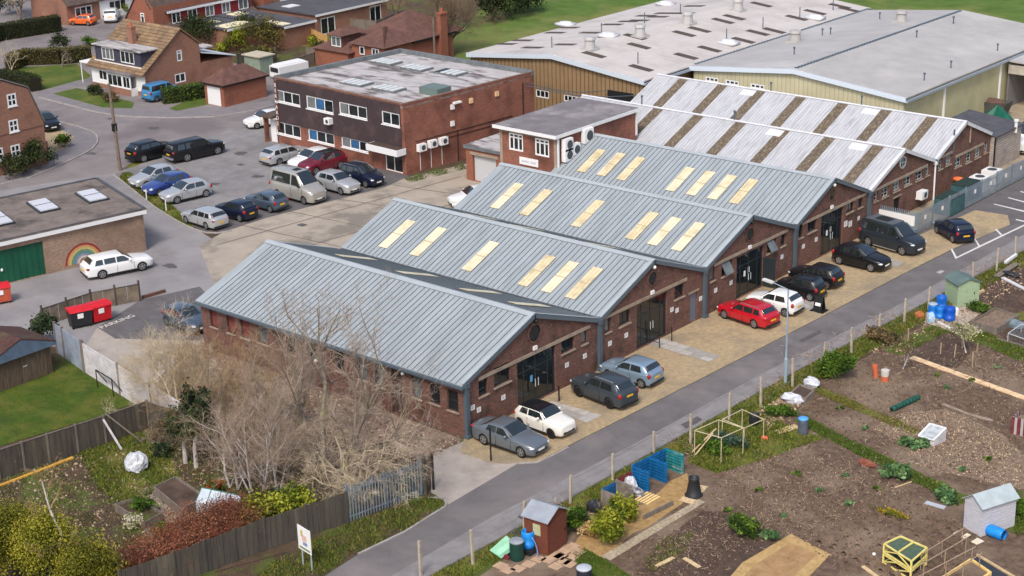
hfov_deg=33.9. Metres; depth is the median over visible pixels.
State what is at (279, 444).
bare tree
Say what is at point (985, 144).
window
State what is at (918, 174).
window
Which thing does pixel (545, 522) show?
garden shed
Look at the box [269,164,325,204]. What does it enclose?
minibus
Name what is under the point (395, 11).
bare tree
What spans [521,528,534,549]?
water barrel
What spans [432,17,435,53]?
utility pole
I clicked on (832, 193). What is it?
round window
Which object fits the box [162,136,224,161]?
suv
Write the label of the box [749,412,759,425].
bucket
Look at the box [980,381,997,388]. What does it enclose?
scaffold plank
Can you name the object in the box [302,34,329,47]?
back lawn
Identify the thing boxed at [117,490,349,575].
lane fence
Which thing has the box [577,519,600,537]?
shrub
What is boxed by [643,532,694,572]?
plot weeds
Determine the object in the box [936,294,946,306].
water barrel
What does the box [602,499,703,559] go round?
chip path
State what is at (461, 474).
forecourt concrete
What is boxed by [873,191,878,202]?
window
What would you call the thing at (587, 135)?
air conditioner
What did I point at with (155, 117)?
kerb
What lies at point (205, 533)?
twiggy shrub
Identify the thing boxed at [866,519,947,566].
soil ridge
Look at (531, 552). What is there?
crate stand
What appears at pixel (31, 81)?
hedge
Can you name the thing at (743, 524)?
shrub
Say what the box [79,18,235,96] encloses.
chalet house
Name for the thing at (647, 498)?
pallet
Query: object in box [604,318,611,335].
window
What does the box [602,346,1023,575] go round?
dead stalks
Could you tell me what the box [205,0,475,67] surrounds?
back garden
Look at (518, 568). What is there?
paving slab
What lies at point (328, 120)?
air conditioner
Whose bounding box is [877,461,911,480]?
cabbage plant
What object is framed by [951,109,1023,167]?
block store
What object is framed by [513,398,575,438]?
parked car
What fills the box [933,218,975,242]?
parked car
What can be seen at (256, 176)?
stain
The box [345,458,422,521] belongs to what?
palisade gate
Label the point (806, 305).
paving
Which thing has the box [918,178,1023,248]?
parking bays
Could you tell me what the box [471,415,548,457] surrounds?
parked car
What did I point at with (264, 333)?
window
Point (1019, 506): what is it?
cabbage plant
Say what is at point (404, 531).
kerb
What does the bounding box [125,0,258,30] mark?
terrace house
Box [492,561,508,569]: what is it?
paving slab
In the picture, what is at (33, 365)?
door
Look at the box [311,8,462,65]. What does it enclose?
hipped bungalow
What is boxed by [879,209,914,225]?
banner
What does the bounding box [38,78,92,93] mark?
garden path
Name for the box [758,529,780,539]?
cabbage plant
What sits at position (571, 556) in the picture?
paving slab
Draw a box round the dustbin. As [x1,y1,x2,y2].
[798,416,808,434]
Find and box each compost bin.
[509,537,523,561]
[576,563,591,575]
[685,475,702,498]
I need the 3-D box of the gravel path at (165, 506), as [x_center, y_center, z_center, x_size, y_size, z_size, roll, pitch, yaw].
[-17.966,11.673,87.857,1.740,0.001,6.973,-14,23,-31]
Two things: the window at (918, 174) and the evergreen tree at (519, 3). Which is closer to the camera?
the window at (918, 174)
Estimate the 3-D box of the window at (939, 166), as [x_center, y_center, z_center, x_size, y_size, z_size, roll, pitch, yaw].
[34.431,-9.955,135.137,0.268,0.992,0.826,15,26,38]
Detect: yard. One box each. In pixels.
[0,164,479,346]
[155,343,462,494]
[791,101,1023,239]
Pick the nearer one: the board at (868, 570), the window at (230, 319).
the board at (868, 570)
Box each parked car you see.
[40,110,60,130]
[69,13,96,25]
[79,249,152,278]
[128,163,177,186]
[141,170,191,195]
[159,177,212,203]
[161,301,202,333]
[181,205,228,229]
[214,198,258,221]
[243,108,276,128]
[244,189,288,212]
[258,143,307,164]
[287,146,326,165]
[297,148,347,174]
[315,168,360,194]
[338,160,384,187]
[447,184,477,206]
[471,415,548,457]
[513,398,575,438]
[600,354,663,387]
[716,297,780,328]
[746,287,804,316]
[775,273,826,300]
[788,262,844,289]
[831,240,891,271]
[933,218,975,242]
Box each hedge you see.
[0,13,62,40]
[0,67,43,91]
[3,45,91,70]
[160,81,204,103]
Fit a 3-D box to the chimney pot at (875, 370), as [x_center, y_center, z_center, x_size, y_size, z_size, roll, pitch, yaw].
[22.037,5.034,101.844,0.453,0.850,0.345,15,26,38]
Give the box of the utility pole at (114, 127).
[107,83,121,170]
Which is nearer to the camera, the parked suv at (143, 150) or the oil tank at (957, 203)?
the oil tank at (957, 203)
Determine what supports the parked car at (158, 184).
on the car park
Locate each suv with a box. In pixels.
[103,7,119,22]
[124,138,167,161]
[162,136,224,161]
[570,370,638,408]
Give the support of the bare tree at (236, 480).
on the garden bed at (275, 550)
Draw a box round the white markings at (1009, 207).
[994,204,1023,211]
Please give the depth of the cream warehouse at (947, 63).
159.09 m
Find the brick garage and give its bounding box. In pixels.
[200,63,268,106]
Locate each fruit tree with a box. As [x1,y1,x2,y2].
[897,338,919,368]
[951,317,983,352]
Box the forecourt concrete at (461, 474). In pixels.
[431,442,516,504]
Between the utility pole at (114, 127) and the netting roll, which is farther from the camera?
the utility pole at (114, 127)
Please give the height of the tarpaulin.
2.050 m
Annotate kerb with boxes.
[0,121,98,184]
[39,97,273,117]
[113,175,231,233]
[358,496,447,554]
[517,446,568,463]
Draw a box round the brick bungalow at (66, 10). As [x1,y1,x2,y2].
[28,0,132,25]
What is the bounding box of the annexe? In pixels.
[492,97,639,171]
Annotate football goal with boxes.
[95,369,121,396]
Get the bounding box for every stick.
[692,428,715,451]
[695,433,712,454]
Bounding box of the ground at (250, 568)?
[0,0,1023,575]
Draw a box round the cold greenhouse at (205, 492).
[195,487,245,516]
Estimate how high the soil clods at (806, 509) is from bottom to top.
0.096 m
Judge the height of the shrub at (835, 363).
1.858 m
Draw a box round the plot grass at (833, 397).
[815,384,920,432]
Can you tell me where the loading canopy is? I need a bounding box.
[1006,55,1023,105]
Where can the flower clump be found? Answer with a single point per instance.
(890, 511)
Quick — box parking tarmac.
[97,287,204,340]
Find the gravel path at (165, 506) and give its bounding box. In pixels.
[138,484,193,536]
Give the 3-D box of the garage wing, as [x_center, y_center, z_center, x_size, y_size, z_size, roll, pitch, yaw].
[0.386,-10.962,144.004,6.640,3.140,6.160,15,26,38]
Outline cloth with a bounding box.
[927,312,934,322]
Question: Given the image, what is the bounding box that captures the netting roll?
[890,395,920,411]
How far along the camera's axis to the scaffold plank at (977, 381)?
100.89 m
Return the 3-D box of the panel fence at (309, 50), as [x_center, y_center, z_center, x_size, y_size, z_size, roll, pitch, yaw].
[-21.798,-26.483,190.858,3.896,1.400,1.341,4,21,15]
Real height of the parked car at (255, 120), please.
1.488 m
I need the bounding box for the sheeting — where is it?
[1002,270,1020,277]
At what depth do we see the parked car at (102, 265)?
122.90 m
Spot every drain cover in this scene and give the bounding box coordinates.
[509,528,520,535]
[984,258,995,264]
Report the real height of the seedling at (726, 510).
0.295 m
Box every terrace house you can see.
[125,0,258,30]
[251,0,284,9]
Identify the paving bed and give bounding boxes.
[556,404,601,422]
[650,341,719,361]
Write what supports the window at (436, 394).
in the workshop unit at (498, 353)
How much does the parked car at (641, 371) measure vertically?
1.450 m
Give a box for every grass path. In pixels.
[793,419,968,503]
[817,388,920,434]
[883,325,1023,360]
[979,310,1023,320]
[1009,490,1023,531]
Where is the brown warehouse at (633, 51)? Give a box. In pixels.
[466,0,870,110]
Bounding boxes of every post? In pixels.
[422,454,426,494]
[1004,253,1016,263]
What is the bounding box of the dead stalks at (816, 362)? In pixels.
[551,249,1023,529]
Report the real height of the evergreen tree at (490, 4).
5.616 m
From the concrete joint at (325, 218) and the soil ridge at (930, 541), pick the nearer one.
the soil ridge at (930, 541)
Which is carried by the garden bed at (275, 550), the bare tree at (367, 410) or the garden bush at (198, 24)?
the bare tree at (367, 410)
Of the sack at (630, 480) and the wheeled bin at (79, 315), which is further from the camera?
the wheeled bin at (79, 315)
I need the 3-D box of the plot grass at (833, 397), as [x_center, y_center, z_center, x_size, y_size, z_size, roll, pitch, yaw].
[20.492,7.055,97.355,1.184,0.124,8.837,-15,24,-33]
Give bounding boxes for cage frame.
[694,419,743,458]
[722,409,763,442]
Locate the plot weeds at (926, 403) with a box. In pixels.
[783,296,1023,484]
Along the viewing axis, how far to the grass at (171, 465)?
92.63 m
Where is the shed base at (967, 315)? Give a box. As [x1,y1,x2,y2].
[924,305,982,330]
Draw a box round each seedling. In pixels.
[723,507,732,512]
[754,486,762,491]
[779,512,787,517]
[790,469,801,476]
[814,486,823,492]
[845,498,854,505]
[958,465,966,470]
[983,456,992,461]
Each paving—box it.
[550,401,600,421]
[650,338,718,361]
[804,298,813,311]
[891,259,902,266]
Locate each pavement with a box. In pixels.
[0,123,96,183]
[37,93,272,116]
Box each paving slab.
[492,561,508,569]
[499,566,514,573]
[511,564,525,572]
[521,560,536,567]
[530,555,545,562]
[541,556,556,563]
[548,562,563,569]
[549,551,564,559]
[553,552,568,559]
[557,547,571,554]
[557,558,571,564]
[561,560,576,567]
[564,542,580,549]
[566,553,579,560]
[571,548,584,554]
[971,538,983,544]
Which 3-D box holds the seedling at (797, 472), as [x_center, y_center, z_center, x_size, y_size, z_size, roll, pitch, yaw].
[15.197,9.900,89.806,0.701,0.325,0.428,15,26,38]
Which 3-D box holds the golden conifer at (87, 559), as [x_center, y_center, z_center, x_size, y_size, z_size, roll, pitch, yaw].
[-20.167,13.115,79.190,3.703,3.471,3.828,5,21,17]
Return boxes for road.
[0,0,275,189]
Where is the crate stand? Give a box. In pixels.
[524,547,536,556]
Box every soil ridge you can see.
[816,501,906,543]
[830,506,916,549]
[841,511,926,554]
[853,515,937,560]
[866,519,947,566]
[878,525,957,571]
[889,529,968,575]
[912,534,978,575]
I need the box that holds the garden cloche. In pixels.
[918,423,946,445]
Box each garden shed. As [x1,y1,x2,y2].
[241,50,274,73]
[520,499,568,555]
[943,270,982,306]
[963,483,1019,536]
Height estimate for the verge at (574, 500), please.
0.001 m
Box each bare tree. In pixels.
[0,37,26,69]
[2,0,26,19]
[23,453,80,556]
[61,49,70,67]
[101,295,236,427]
[132,319,319,455]
[171,394,283,489]
[175,400,269,492]
[183,394,261,487]
[216,264,458,496]
[222,374,321,488]
[228,324,345,452]
[242,399,307,493]
[260,409,444,512]
[366,0,412,14]
[415,0,508,40]
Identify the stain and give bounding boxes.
[162,263,176,267]
[234,151,247,154]
[251,174,263,177]
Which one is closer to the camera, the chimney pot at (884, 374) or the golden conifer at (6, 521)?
the golden conifer at (6, 521)
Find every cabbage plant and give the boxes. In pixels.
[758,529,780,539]
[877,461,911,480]
[897,435,914,445]
[906,438,924,449]
[916,437,930,447]
[935,483,958,505]
[1015,499,1023,516]
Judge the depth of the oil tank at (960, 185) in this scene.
134.58 m
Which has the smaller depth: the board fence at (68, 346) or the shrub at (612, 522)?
the shrub at (612, 522)
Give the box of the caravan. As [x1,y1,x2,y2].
[269,58,308,76]
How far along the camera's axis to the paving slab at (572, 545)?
83.13 m
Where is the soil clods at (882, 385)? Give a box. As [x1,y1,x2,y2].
[768,289,1023,489]
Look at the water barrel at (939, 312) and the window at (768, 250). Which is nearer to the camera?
the water barrel at (939, 312)
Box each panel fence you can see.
[236,46,276,63]
[290,52,315,65]
[306,47,314,54]
[311,29,327,43]
[350,9,404,28]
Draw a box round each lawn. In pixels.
[0,362,133,445]
[15,64,90,90]
[53,88,133,107]
[169,98,207,110]
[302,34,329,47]
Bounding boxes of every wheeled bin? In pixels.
[0,281,11,302]
[65,303,92,329]
[86,298,111,323]
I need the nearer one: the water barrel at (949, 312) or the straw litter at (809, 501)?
the straw litter at (809, 501)
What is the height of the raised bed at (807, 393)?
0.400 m
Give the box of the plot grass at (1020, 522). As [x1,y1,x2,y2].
[1013,490,1023,536]
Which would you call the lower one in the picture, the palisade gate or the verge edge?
the palisade gate
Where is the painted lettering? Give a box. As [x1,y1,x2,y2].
[99,315,133,328]
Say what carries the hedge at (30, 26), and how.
on the ground at (250, 568)
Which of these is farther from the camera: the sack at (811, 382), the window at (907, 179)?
the window at (907, 179)
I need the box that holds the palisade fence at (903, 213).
[880,206,917,231]
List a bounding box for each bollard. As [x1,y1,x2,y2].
[431,453,434,489]
[489,427,491,460]
[558,386,559,400]
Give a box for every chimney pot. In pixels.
[872,364,878,377]
[881,368,889,381]
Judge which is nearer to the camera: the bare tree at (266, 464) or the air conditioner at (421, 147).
the bare tree at (266, 464)
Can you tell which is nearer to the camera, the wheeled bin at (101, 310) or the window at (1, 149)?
the wheeled bin at (101, 310)
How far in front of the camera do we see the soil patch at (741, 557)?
82.43 m
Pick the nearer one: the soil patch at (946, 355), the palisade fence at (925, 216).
the soil patch at (946, 355)
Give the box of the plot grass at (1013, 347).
[893,321,1023,360]
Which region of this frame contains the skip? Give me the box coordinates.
[984,97,1012,112]
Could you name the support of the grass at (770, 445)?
on the allotment soil at (1007, 554)
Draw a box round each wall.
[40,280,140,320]
[80,340,203,445]
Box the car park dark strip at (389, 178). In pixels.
[192,167,408,230]
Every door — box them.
[0,241,45,281]
[20,349,47,382]
[207,86,220,105]
[270,119,277,141]
[320,15,335,33]
[369,5,380,20]
[386,155,402,173]
[474,156,495,180]
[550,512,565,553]
[607,90,633,101]
[967,284,976,304]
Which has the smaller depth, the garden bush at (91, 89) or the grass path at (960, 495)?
the grass path at (960, 495)
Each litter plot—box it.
[872,409,1023,488]
[979,266,1023,309]
[988,302,1023,347]
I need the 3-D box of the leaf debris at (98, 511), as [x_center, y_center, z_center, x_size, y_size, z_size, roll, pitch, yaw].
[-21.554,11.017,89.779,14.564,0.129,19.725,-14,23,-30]
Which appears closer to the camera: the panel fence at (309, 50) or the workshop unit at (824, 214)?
the workshop unit at (824, 214)
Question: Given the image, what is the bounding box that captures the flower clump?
[869,505,912,520]
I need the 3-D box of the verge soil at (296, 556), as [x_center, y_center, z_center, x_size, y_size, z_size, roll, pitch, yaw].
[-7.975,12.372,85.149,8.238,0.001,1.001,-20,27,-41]
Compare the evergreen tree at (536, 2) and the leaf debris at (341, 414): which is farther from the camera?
the evergreen tree at (536, 2)
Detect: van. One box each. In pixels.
[141,80,174,101]
[858,213,925,255]
[1020,121,1023,152]
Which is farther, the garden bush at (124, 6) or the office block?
the garden bush at (124, 6)
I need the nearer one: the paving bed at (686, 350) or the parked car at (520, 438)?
the parked car at (520, 438)
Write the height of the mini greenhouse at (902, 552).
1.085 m
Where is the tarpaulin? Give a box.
[986,105,1013,119]
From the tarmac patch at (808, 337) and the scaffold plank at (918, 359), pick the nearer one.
the scaffold plank at (918, 359)
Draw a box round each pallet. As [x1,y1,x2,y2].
[601,489,614,504]
[602,482,615,493]
[615,479,632,496]
[616,471,631,481]
[621,488,633,498]
[631,465,649,491]
[632,456,649,470]
[635,492,659,503]
[649,457,666,482]
[650,448,665,462]
[666,448,683,473]
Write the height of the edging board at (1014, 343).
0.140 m
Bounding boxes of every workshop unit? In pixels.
[194,239,598,439]
[341,197,704,371]
[453,162,795,318]
[551,133,869,267]
[580,94,935,215]
[630,73,992,199]
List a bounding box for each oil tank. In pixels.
[934,190,964,215]
[951,177,980,201]
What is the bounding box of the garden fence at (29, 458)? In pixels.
[0,399,202,479]
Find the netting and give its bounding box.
[1006,319,1023,328]
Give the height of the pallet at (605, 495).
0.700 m
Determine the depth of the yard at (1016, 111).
143.11 m
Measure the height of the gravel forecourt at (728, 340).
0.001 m
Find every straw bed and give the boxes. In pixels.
[731,534,828,575]
[746,543,816,575]
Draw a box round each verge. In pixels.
[121,173,193,226]
[256,497,444,575]
[433,252,1022,575]
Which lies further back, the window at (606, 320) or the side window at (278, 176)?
the side window at (278, 176)
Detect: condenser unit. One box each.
[969,173,990,191]
[981,166,1002,183]
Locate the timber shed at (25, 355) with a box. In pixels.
[0,326,55,391]
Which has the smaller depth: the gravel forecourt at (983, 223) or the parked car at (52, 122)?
the gravel forecourt at (983, 223)
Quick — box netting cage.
[1007,324,1023,344]
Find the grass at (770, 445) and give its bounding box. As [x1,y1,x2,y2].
[689,414,822,472]
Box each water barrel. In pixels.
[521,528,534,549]
[928,302,937,313]
[935,306,943,318]
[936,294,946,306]
[944,305,955,321]
[985,524,1006,540]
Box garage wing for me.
[463,133,499,181]
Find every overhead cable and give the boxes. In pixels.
[525,82,607,92]
[526,85,635,96]
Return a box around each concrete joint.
[217,176,460,244]
[242,225,340,246]
[290,211,363,226]
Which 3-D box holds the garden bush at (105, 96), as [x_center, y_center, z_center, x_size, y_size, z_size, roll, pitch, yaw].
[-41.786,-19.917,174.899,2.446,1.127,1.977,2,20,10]
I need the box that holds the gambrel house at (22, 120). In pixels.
[0,78,48,175]
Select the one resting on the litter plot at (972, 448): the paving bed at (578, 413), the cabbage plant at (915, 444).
the cabbage plant at (915, 444)
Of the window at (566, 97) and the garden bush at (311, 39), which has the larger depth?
the garden bush at (311, 39)
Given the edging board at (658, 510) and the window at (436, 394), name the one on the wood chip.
the edging board at (658, 510)
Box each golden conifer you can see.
[0,491,45,575]
[2,494,86,575]
[2,496,61,560]
[47,526,128,575]
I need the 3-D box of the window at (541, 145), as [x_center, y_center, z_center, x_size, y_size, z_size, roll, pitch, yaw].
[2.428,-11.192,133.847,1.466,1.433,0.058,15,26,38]
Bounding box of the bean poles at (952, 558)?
[919,527,981,575]
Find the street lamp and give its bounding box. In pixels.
[762,278,788,382]
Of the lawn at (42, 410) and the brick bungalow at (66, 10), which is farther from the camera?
the brick bungalow at (66, 10)
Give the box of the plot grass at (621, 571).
[573,546,630,575]
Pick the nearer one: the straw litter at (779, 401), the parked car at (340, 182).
the straw litter at (779, 401)
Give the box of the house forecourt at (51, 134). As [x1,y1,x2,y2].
[45,129,73,152]
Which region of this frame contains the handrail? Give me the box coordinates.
[647,329,659,347]
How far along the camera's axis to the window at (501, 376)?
97.02 m
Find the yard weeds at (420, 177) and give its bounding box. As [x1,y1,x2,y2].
[405,164,465,181]
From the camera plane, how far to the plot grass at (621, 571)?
81.56 m
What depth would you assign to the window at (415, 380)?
97.07 m
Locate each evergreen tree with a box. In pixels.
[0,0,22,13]
[466,0,515,21]
[503,0,539,18]
[509,0,546,13]
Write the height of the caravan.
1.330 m
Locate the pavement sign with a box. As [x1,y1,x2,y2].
[809,295,828,313]
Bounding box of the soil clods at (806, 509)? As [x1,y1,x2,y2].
[708,451,972,575]
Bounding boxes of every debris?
[0,419,261,572]
[175,349,458,495]
[914,311,924,318]
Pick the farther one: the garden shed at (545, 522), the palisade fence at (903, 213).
the palisade fence at (903, 213)
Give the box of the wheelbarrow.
[490,536,509,559]
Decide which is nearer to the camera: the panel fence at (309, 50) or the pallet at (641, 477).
the pallet at (641, 477)
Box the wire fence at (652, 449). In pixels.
[417,235,1022,575]
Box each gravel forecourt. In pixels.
[461,239,949,463]
[870,210,1009,264]
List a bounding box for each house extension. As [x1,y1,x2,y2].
[188,9,316,51]
[256,0,388,34]
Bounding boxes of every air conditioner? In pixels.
[323,117,332,124]
[416,142,426,151]
[427,139,437,148]
[438,136,448,145]
[561,137,572,151]
[561,150,572,162]
[573,142,580,155]
[581,127,593,143]
[915,189,927,199]
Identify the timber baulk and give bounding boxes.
[142,289,165,298]
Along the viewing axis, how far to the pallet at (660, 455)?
90.48 m
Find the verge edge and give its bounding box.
[123,158,153,169]
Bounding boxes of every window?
[0,147,3,161]
[7,93,17,107]
[8,119,19,133]
[10,144,20,159]
[75,5,91,16]
[98,69,106,80]
[109,0,125,9]
[140,13,144,21]
[175,72,185,82]
[176,50,181,61]
[209,310,218,329]
[226,315,234,335]
[240,319,250,340]
[257,325,268,346]
[270,67,277,72]
[271,170,289,183]
[275,90,300,107]
[276,121,301,139]
[286,335,296,357]
[291,175,299,187]
[306,95,333,114]
[306,343,316,364]
[308,129,334,146]
[334,351,344,374]
[338,102,367,120]
[341,137,368,153]
[357,359,367,382]
[359,46,364,54]
[372,48,378,53]
[375,364,385,389]
[381,111,399,128]
[412,376,422,401]
[429,382,440,407]
[446,389,459,414]
[478,378,489,398]
[494,362,511,389]
[509,132,522,151]
[527,323,541,342]
[533,523,540,536]
[535,138,548,157]
[536,89,548,98]
[561,337,575,355]
[564,94,579,100]
[581,330,588,346]
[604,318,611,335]
[618,309,631,328]
[647,270,657,286]
[674,284,685,301]
[705,76,717,81]
[710,267,716,283]
[721,260,733,278]
[725,79,738,85]
[745,226,754,241]
[750,83,763,88]
[766,239,776,255]
[780,234,786,247]
[798,225,803,239]
[807,220,817,234]
[828,188,835,200]
[846,202,854,214]
[857,197,863,209]
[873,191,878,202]
[881,186,889,199]
[893,181,900,193]
[899,156,905,168]
[904,175,911,187]
[915,170,923,182]
[938,159,942,171]
[945,155,951,166]
[954,157,961,169]
[965,152,971,164]
[974,147,980,159]
[983,141,988,154]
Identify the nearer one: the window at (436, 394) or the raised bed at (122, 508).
the raised bed at (122, 508)
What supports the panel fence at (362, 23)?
on the back garden
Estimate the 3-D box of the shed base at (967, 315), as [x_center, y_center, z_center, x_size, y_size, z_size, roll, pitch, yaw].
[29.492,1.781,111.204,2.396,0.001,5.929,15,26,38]
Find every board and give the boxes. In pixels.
[297,524,312,570]
[643,501,672,519]
[655,557,674,566]
[679,496,695,503]
[682,557,700,567]
[700,485,707,491]
[775,424,797,433]
[861,565,878,575]
[924,501,946,508]
[976,554,1014,575]
[994,262,1019,276]
[996,338,1023,346]
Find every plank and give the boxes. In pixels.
[0,457,73,486]
[909,356,926,362]
[923,361,940,367]
[937,366,954,372]
[951,371,968,377]
[965,376,983,383]
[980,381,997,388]
[994,386,1012,393]
[1001,277,1023,289]
[1009,392,1023,399]
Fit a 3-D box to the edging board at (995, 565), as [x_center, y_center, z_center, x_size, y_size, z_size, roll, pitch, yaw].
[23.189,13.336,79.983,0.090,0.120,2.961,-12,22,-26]
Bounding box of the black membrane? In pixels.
[974,555,1007,575]
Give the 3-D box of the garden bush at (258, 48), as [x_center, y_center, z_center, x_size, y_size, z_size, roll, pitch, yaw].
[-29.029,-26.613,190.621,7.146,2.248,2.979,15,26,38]
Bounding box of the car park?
[115,125,338,229]
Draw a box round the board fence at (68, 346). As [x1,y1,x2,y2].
[52,321,83,371]
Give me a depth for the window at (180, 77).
179.67 m
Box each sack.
[124,451,147,473]
[586,499,600,513]
[624,476,637,486]
[633,487,643,496]
[781,392,803,404]
[803,376,819,387]
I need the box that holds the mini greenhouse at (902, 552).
[882,536,927,575]
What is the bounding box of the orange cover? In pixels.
[953,177,962,180]
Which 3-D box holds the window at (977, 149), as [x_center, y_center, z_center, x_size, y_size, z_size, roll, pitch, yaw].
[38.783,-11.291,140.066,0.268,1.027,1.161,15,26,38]
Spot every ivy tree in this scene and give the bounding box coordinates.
[157,376,199,463]
[172,386,217,468]
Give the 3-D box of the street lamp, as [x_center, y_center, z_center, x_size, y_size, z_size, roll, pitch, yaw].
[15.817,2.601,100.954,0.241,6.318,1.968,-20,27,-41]
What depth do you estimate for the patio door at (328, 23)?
205.19 m
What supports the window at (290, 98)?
in the office block
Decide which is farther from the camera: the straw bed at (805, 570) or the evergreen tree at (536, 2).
the evergreen tree at (536, 2)
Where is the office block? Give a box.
[260,48,534,174]
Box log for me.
[942,403,993,422]
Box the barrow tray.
[858,458,875,466]
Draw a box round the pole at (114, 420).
[104,412,142,442]
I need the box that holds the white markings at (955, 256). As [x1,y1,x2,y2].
[951,225,1023,258]
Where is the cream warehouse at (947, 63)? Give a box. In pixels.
[689,8,1023,117]
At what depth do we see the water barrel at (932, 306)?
110.77 m
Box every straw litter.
[724,450,910,559]
[758,391,799,429]
[867,262,1022,352]
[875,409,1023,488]
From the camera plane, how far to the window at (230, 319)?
107.13 m
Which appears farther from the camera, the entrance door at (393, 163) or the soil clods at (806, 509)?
the entrance door at (393, 163)
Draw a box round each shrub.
[25,309,59,335]
[110,518,196,575]
[121,512,143,531]
[130,495,161,511]
[136,415,186,444]
[136,494,236,558]
[149,440,172,458]
[151,519,176,536]
[176,485,280,545]
[203,479,225,490]
[206,416,280,466]
[230,513,261,533]
[237,488,289,526]
[241,445,306,487]
[266,484,310,511]
[271,463,334,498]
[271,480,320,524]
[341,443,412,488]
[566,503,590,530]
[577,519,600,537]
[588,504,628,543]
[599,491,639,521]
[691,436,734,456]
[708,430,750,448]
[726,511,764,540]
[762,402,799,416]
[812,348,863,381]
[862,322,904,345]
[964,299,993,311]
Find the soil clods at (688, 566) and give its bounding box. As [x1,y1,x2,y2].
[631,506,737,575]
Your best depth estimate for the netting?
108.60 m
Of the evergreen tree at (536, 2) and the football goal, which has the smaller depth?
the football goal
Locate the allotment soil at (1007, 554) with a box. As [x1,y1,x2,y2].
[480,268,1023,575]
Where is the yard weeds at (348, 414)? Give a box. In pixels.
[213,349,437,465]
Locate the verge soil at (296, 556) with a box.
[288,505,415,559]
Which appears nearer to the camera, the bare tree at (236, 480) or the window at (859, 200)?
the bare tree at (236, 480)
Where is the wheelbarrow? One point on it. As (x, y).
(500, 549)
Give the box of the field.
[453,0,1023,59]
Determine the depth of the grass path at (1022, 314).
110.97 m
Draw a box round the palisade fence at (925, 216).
[914,159,1023,232]
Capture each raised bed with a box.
[114,498,162,529]
[145,526,181,539]
[154,476,198,517]
[791,384,814,403]
[943,558,991,575]
[971,307,1018,334]
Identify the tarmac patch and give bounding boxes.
[681,416,701,427]
[799,330,821,342]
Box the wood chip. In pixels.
[575,473,688,557]
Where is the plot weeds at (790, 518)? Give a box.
[627,456,964,575]
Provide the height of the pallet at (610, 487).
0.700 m
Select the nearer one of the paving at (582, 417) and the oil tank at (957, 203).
the paving at (582, 417)
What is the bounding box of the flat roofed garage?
[0,177,146,282]
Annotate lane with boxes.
[325,222,1023,575]
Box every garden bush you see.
[0,151,33,179]
[16,134,58,169]
[46,30,71,48]
[50,133,72,146]
[80,35,99,45]
[86,82,105,94]
[100,90,118,100]
[120,3,128,11]
[175,8,227,43]
[213,40,231,51]
[215,19,251,48]
[234,7,256,20]
[235,11,289,47]
[237,44,278,56]
[306,34,316,45]
[313,39,324,48]
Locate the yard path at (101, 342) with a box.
[87,328,200,385]
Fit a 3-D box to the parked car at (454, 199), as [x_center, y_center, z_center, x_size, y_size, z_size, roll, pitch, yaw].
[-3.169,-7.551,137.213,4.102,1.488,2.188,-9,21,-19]
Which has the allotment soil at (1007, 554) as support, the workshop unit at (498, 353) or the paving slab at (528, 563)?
the paving slab at (528, 563)
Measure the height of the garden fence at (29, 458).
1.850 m
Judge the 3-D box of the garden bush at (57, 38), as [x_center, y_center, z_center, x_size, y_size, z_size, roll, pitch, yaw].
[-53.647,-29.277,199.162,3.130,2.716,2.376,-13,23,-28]
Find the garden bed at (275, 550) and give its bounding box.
[0,409,426,575]
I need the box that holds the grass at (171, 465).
[84,439,178,500]
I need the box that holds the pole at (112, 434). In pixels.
[103,419,121,449]
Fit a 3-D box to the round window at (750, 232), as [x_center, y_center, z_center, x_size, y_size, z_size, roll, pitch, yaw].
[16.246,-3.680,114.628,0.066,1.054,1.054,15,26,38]
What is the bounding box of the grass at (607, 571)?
[575,548,623,575]

